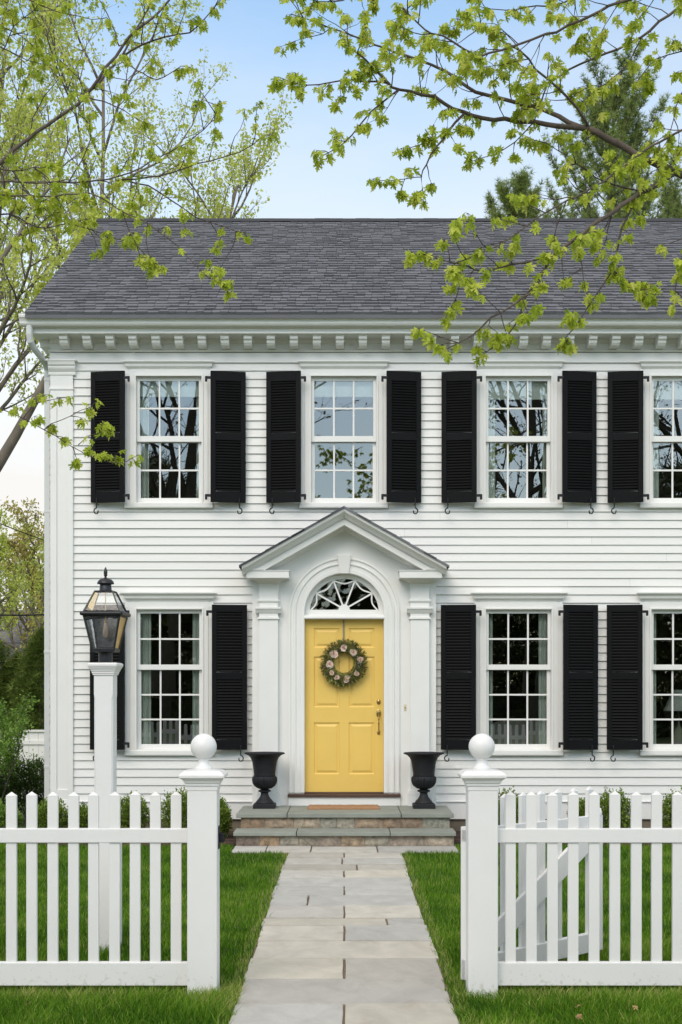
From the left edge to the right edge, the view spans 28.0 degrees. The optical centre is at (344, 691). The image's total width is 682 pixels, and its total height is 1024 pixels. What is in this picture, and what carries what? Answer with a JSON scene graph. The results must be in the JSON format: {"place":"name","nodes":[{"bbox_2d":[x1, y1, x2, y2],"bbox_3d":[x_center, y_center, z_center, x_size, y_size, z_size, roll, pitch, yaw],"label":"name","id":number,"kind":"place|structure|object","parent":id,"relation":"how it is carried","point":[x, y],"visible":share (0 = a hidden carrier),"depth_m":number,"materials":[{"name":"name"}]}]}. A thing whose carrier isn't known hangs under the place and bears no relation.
{"place":"outdoors","nodes":[
{"label":"outdoors","id":0,"kind":"place"},
{"bbox_2d":[0,523,42,539],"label":"overhead cable","id":1,"kind":"object","parent":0,"point":[20,531],"visible":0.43,"depth_m":28.77,"materials":[{"name":"black"}]},
{"bbox_2d":[0,614,43,615],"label":"overhead cable","id":2,"kind":"object","parent":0,"point":[21,614],"visible":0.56,"depth_m":27.28,"materials":[{"name":"black"}]},
{"bbox_2d":[0,799,679,1023],"bbox_3d":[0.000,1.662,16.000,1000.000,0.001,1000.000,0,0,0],"label":"ground","id":3,"kind":"structure","parent":0,"point":[24,826],"depth_m":10.53,"materials":[{"name":"green plant"}]},
{"bbox_2d":[0,637,24,726],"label":"evergreen tree","id":4,"kind":"object","parent":3,"relation":"on","point":[5,662],"visible":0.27,"depth_m":26.36,"materials":[{"name":"green plant"}]},
{"bbox_2d":[0,506,35,641],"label":"spring tree","id":5,"kind":"object","parent":3,"relation":"on","point":[11,601],"visible":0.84,"depth_m":35.56,"materials":[{"name":"green plant"}]},
{"bbox_2d":[0,610,35,664],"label":"neighbour house","id":6,"kind":"structure","parent":3,"relation":"on","point":[16,641],"depth_m":44.07,"materials":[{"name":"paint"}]},
{"bbox_2d":[0,690,39,802],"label":"stemmed shrub","id":7,"kind":"object","parent":3,"relation":"on","point":[9,735],"visible":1,"depth_m":16.47,"materials":[{"name":"green plant"}]},
{"bbox_2d":[0,646,39,724],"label":"evergreen tree","id":8,"kind":"object","parent":3,"relation":"on","point":[15,656],"visible":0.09,"depth_m":26.81,"materials":[{"name":"green plant"}]},
{"bbox_2d":[0,495,43,658],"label":"budding tree","id":9,"kind":"object","parent":3,"relation":"on","point":[21,553],"visible":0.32,"depth_m":41.97,"materials":[{"name":"green plant"}]},
{"bbox_2d":[0,746,43,820],"bbox_3d":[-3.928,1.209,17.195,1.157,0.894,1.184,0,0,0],"label":"dark bush","id":10,"kind":"object","parent":3,"relation":"on","point":[33,781],"visible":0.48,"depth_m":16.99,"materials":[{"name":"green plant"}]},
{"bbox_2d":[0,730,43,797],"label":"board fence","id":11,"kind":"object","parent":3,"relation":"on","point":[34,740],"visible":0.07,"depth_m":20.60,"materials":[{"name":"white paint"}]},
{"bbox_2d":[1,625,43,729],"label":"evergreen tree","id":12,"kind":"object","parent":3,"relation":"on","point":[32,666],"visible":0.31,"depth_m":25.73,"materials":[{"name":"green plant"}]},
{"bbox_2d":[6,514,43,668],"bbox_3d":[-7.084,-1.306,33.184,2.168,6.020,2.338,0,0,-44],"label":"spring tree","id":13,"kind":"object","parent":3,"relation":"on","point":[40,587],"visible":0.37,"depth_m":33.17,"materials":[{"name":"green plant"}]},
{"bbox_2d":[0,0,88,412],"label":"spring tree","id":14,"kind":"object","parent":3,"relation":"on","point":[35,368],"visible":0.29,"depth_m":31.18,"materials":[{"name":"green plant"}]},
{"bbox_2d":[0,0,158,471],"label":"spring tree","id":15,"kind":"object","parent":3,"relation":"on","point":[10,443],"visible":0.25,"depth_m":22.94,"materials":[{"name":"green plant"}]},
{"bbox_2d":[80,567,130,951],"bbox_3d":[-1.535,0.434,8.800,0.277,2.472,0.277,0,0,3],"label":"lamp post","id":16,"kind":"object","parent":3,"relation":"on","point":[109,632],"visible":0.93,"depth_m":8.74,"materials":[{"name":"white paint"}]},
{"bbox_2d":[0,734,227,993],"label":"picket fence","id":17,"kind":"object","parent":3,"relation":"on","point":[201,836],"visible":0.98,"depth_m":7.47,"materials":[{"name":"white paint"}]},
{"bbox_2d":[0,0,248,376],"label":"spring tree","id":18,"kind":"object","parent":3,"relation":"on","point":[56,42],"visible":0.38,"depth_m":29.74,"materials":[{"name":"green plant"}]},
{"bbox_2d":[0,0,279,470],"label":"maple tree","id":19,"kind":"object","parent":3,"relation":"on","point":[54,207],"visible":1,"depth_m":8.46,"materials":[{"name":"green plant"}]},
{"bbox_2d":[109,72,296,217],"bbox_3d":[-3.507,-6.552,32.986,4.047,16.536,5.275,0,0,-35],"label":"spring tree","id":20,"kind":"object","parent":3,"relation":"on","point":[253,170],"visible":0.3,"depth_m":32.17,"materials":[{"name":"green plant"}]},
{"bbox_2d":[0,831,670,847],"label":"mulch bed","id":21,"kind":"object","parent":3,"relation":"on","point":[230,839],"visible":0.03,"depth_m":14.69,"materials":[{"name":"brown soil"}]},
{"bbox_2d":[0,797,22,827],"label":"plant","id":22,"kind":"object","parent":21,"relation":"on","point":[3,816],"visible":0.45,"depth_m":15.74,"materials":[{"name":"green plant"}]},
{"bbox_2d":[38,797,67,827],"bbox_3d":[-3.269,1.400,15.285,0.420,0.509,0.438,0,0,0],"label":"boxwood shrub","id":23,"kind":"object","parent":21,"relation":"on","point":[42,814],"visible":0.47,"depth_m":15.22,"materials":[{"name":"green plant"}]},
{"bbox_2d":[62,801,87,827],"bbox_3d":[-2.960,1.431,15.277,0.361,0.448,0.383,0,0,0],"label":"boxwood shrub","id":24,"kind":"object","parent":21,"relation":"on","point":[83,816],"visible":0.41,"depth_m":15.21,"materials":[{"name":"green plant"}]},
{"bbox_2d":[120,790,149,827],"bbox_3d":[-2.351,1.376,15.278,0.440,0.558,0.425,0,0,0],"label":"boxwood shrub","id":25,"kind":"object","parent":21,"relation":"on","point":[125,816],"visible":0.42,"depth_m":15.22,"materials":[{"name":"green plant"}]},
{"bbox_2d":[161,784,186,827],"bbox_3d":[-1.822,1.347,15.282,0.524,0.614,0.531,0,0,0],"label":"boxwood shrub","id":26,"kind":"object","parent":21,"relation":"on","point":[166,809],"visible":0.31,"depth_m":15.20,"materials":[{"name":"green plant"}]},
{"bbox_2d":[220,794,233,837],"bbox_3d":[-1.397,1.397,15.277,0.326,0.512,0.333,0,0,0],"label":"boxwood shrub","id":27,"kind":"object","parent":21,"relation":"on","point":[226,821],"visible":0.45,"depth_m":15.22,"materials":[{"name":"green plant"}]},
{"bbox_2d":[498,785,517,824],"bbox_3d":[1.826,1.351,15.281,0.475,0.607,0.498,0,0,0],"label":"boxwood shrub","id":28,"kind":"object","parent":21,"relation":"on","point":[504,789],"visible":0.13,"depth_m":15.22,"materials":[{"name":"green plant"}]},
{"bbox_2d":[566,797,584,816],"bbox_3d":[2.638,1.402,15.280,0.355,0.505,0.351,0,0,0],"label":"boxwood shrub","id":29,"kind":"object","parent":21,"relation":"on","point":[582,807],"visible":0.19,"depth_m":15.19,"materials":[{"name":"green plant"}]},
{"bbox_2d":[599,786,630,827],"bbox_3d":[3.011,1.340,15.282,0.482,0.628,0.504,0,0,0],"label":"boxwood shrub","id":30,"kind":"object","parent":21,"relation":"on","point":[624,812],"visible":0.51,"depth_m":15.20,"materials":[{"name":"green plant"}]},
{"bbox_2d":[662,785,681,827],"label":"boxwood shrub","id":31,"kind":"object","parent":21,"relation":"on","point":[666,813],"visible":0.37,"depth_m":15.23,"materials":[{"name":"green plant"}]},
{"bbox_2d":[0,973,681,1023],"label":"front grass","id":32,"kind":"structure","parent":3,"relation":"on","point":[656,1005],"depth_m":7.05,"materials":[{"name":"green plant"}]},
{"bbox_2d":[233,806,455,846],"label":"stone steps","id":33,"kind":"structure","parent":3,"relation":"on","point":[382,826],"depth_m":14.84,"materials":[{"name":"grey stone"}]},
{"bbox_2d":[244,752,284,808],"bbox_3d":[-0.906,1.009,15.580,0.465,0.632,0.465,0,0,0],"label":"urn","id":34,"kind":"object","parent":33,"relation":"on","point":[264,779],"visible":1,"depth_m":15.47,"materials":[{"name":"black metal"}]},
{"bbox_2d":[307,804,379,809],"bbox_3d":[-0.007,1.310,15.540,0.821,0.028,0.408,0,0,0],"label":"doormat","id":35,"kind":"object","parent":33,"relation":"on","point":[343,807],"visible":1,"depth_m":15.36,"materials":[{"name":"brown fabric"}]},
{"bbox_2d":[403,752,443,808],"bbox_3d":[0.906,1.009,15.580,0.465,0.632,0.465,0,0,0],"label":"urn","id":36,"kind":"object","parent":33,"relation":"on","point":[423,779],"visible":1,"depth_m":15.47,"materials":[{"name":"black metal"}]},
{"bbox_2d":[19,218,681,830],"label":"house","id":37,"kind":"structure","parent":3,"relation":"on","point":[307,522],"depth_m":15.97,"materials":[{"name":"paint"}]},
{"bbox_2d":[140,381,148,497],"bbox_3d":[-2.372,-2.936,16.135,0.138,1.447,0.044,0,0,0],"label":"curtain","id":38,"kind":"object","parent":37,"relation":"hanging from","point":[144,420],"visible":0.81,"depth_m":16.14,"materials":[{"name":"fabric"}]},
{"bbox_2d":[141,614,150,743],"bbox_3d":[-2.356,-0.125,16.136,0.161,1.633,0.040,0,0,5],"label":"curtain","id":39,"kind":"object","parent":37,"relation":"hanging from","point":[146,674],"visible":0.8,"depth_m":16.13,"materials":[{"name":"fabric"}]},
{"bbox_2d":[122,360,213,507],"bbox_3d":[-2.048,-3.002,16.035,1.071,1.721,0.249,0,0,0],"label":"window","id":40,"kind":"structure","parent":37,"relation":"in","point":[138,370],"depth_m":15.97,"materials":[{"name":"white paint"}]},
{"bbox_2d":[119,592,217,755],"bbox_3d":[-2.043,-0.209,16.028,1.148,1.913,0.264,0,0,0],"label":"window","id":41,"kind":"structure","parent":37,"relation":"in","point":[138,603],"depth_m":15.97,"materials":[{"name":"white paint"}]},
{"bbox_2d":[140,382,198,396],"bbox_3d":[-2.048,-3.557,16.096,0.755,0.184,0.016,0,0,0],"label":"roller shade","id":42,"kind":"object","parent":37,"relation":"attached to","point":[169,389],"visible":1,"depth_m":16.09,"materials":[{"name":"fabric"}]},
{"bbox_2d":[193,614,198,737],"bbox_3d":[-1.718,-0.125,16.136,0.140,1.633,0.039,0,0,-5],"label":"curtain","id":43,"kind":"object","parent":37,"relation":"hanging from","point":[195,674],"visible":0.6,"depth_m":16.14,"materials":[{"name":"fabric"}]},
{"bbox_2d":[196,381,198,497],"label":"curtain","id":44,"kind":"object","parent":37,"relation":"hanging from","point":[197,449],"visible":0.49,"depth_m":16.14,"materials":[{"name":"fabric"}]},
{"bbox_2d":[319,620,367,686],"bbox_3d":[-0.005,-0.441,15.906,0.578,0.800,0.159,0,0,0],"label":"wreath","id":45,"kind":"object","parent":37,"relation":"attached to","point":[347,647],"visible":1,"depth_m":15.88,"materials":[{"name":"green plant"}]},
{"bbox_2d":[314,382,372,396],"bbox_3d":[-0.005,-3.557,16.096,0.755,0.184,0.016,0,0,0],"label":"roller shade","id":46,"kind":"object","parent":37,"relation":"attached to","point":[343,389],"visible":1,"depth_m":16.09,"materials":[{"name":"fabric"}]},
{"bbox_2d":[298,360,389,507],"bbox_3d":[-0.005,-3.002,16.035,1.071,1.721,0.249,0,0,0],"label":"window","id":47,"kind":"structure","parent":37,"relation":"in","point":[314,370],"depth_m":15.97,"materials":[{"name":"white paint"}]},
{"bbox_2d":[305,619,382,791],"bbox_3d":[0.000,0.163,15.958,0.918,2.015,0.115,0,0,0],"label":"door","id":48,"kind":"structure","parent":37,"relation":"in","point":[344,725],"depth_m":15.97,"materials":[{"name":"yellow paint"}]},
{"bbox_2d":[489,614,492,738],"bbox_3d":[1.697,-0.125,16.134,0.108,1.633,0.041,0,0,7],"label":"curtain","id":49,"kind":"object","parent":37,"relation":"hanging from","point":[491,675],"visible":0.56,"depth_m":16.13,"materials":[{"name":"fabric"}]},
{"bbox_2d":[488,381,494,497],"bbox_3d":[1.710,-2.936,16.136,0.140,1.447,0.040,0,0,5],"label":"curtain","id":50,"kind":"object","parent":37,"relation":"hanging from","point":[491,421],"visible":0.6,"depth_m":16.13,"materials":[{"name":"fabric"}]},
{"bbox_2d":[493,720,538,743],"bbox_3d":[2.090,0.765,16.656,0.636,0.850,0.248,0,0,0],"label":"armchair","id":51,"kind":"object","parent":37,"relation":"in","point":[517,731],"visible":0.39,"depth_m":16.55,"materials":[{"name":"fabric"}]},
{"bbox_2d":[488,382,546,399],"bbox_3d":[2.035,-3.541,16.096,0.755,0.215,0.016,0,0,0],"label":"roller shade","id":52,"kind":"object","parent":37,"relation":"attached to","point":[517,390],"visible":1,"depth_m":16.09,"materials":[{"name":"fabric"}]},
{"bbox_2d":[473,360,564,507],"bbox_3d":[2.035,-3.002,16.035,1.071,1.721,0.249,0,0,0],"label":"window","id":53,"kind":"structure","parent":37,"relation":"in","point":[494,370],"depth_m":15.97,"materials":[{"name":"white paint"}]},
{"bbox_2d":[470,592,568,755],"bbox_3d":[2.037,-0.209,16.028,1.148,1.913,0.264,0,0,0],"label":"window","id":54,"kind":"structure","parent":37,"relation":"in","point":[549,603],"depth_m":15.97,"materials":[{"name":"white paint"}]},
{"bbox_2d":[539,614,546,743],"bbox_3d":[2.361,-0.125,16.134,0.140,1.633,0.041,0,0,-5],"label":"curtain","id":55,"kind":"object","parent":37,"relation":"hanging from","point":[542,673],"visible":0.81,"depth_m":16.14,"materials":[{"name":"fabric"}]},
{"bbox_2d":[542,381,546,497],"bbox_3d":[2.383,-2.936,16.136,0.093,1.447,0.040,0,0,-8],"label":"curtain","id":56,"kind":"object","parent":37,"relation":"hanging from","point":[544,420],"visible":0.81,"depth_m":16.13,"materials":[{"name":"fabric"}]},
{"bbox_2d":[653,614,655,743],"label":"curtain","id":57,"kind":"object","parent":37,"relation":"hanging from","point":[654,707],"visible":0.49,"depth_m":16.13,"materials":[{"name":"fabric"}]},
{"bbox_2d":[653,381,658,497],"bbox_3d":[3.643,-2.936,16.136,0.139,1.447,0.041,0,0,3],"label":"curtain","id":58,"kind":"object","parent":37,"relation":"hanging from","point":[656,459],"visible":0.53,"depth_m":16.14,"materials":[{"name":"fabric"}]},
{"bbox_2d":[636,592,681,755],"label":"window","id":59,"kind":"structure","parent":37,"relation":"in","point":[654,602],"depth_m":15.97,"materials":[{"name":"white paint"}]},
{"bbox_2d":[639,360,681,507],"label":"window","id":60,"kind":"structure","parent":37,"relation":"in","point":[657,370],"depth_m":15.97,"materials":[{"name":"white paint"}]},
{"bbox_2d":[654,382,681,399],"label":"roller shade","id":61,"kind":"object","parent":37,"relation":"attached to","point":[662,390],"visible":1,"depth_m":16.09,"materials":[{"name":"fabric"}]},
{"bbox_2d":[267,0,681,367],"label":"maple tree","id":62,"kind":"object","parent":3,"relation":"on","point":[524,101],"visible":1,"depth_m":7.65,"materials":[{"name":"green plant"}]},
{"bbox_2d":[483,166,551,217],"bbox_3d":[3.973,-5.204,31.948,2.966,13.920,2.946,0,0,32],"label":"pine tree","id":63,"kind":"object","parent":3,"relation":"on","point":[518,183],"visible":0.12,"depth_m":31.42,"materials":[{"name":"green plant"}]},
{"bbox_2d":[458,734,681,997],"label":"picket fence","id":64,"kind":"object","parent":3,"relation":"on","point":[486,969],"visible":0.98,"depth_m":7.47,"materials":[{"name":"white paint"}]},
{"bbox_2d":[461,787,604,979],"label":"gate","id":65,"kind":"structure","parent":64,"relation":"attached to","point":[541,897],"depth_m":8.04,"materials":[{"name":"white paint"}]},
{"bbox_2d":[541,38,681,217],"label":"pine tree","id":66,"kind":"object","parent":3,"relation":"on","point":[625,124],"visible":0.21,"depth_m":32.45,"materials":[{"name":"green plant"}]},
{"bbox_2d":[655,179,681,217],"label":"pine tree","id":67,"kind":"object","parent":3,"relation":"on","point":[679,201],"visible":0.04,"depth_m":35.46,"materials":[{"name":"green plant"}]},
{"bbox_2d":[0,0,681,609],"label":"sky","id":68,"kind":"structure","parent":0,"point":[247,33],"materials":[{"name":"blue"}]},
{"bbox_2d":[229,846,459,1023],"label":"path","id":69,"kind":"structure","parent":0,"point":[294,975],"depth_m":8.72,"materials":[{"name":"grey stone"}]},
{"bbox_2d":[663,690,681,743],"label":"table lamp","id":70,"kind":"object","parent":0,"point":[677,706],"visible":0.6,"depth_m":16.54,"materials":[{"name":"fabric"}]}
]}

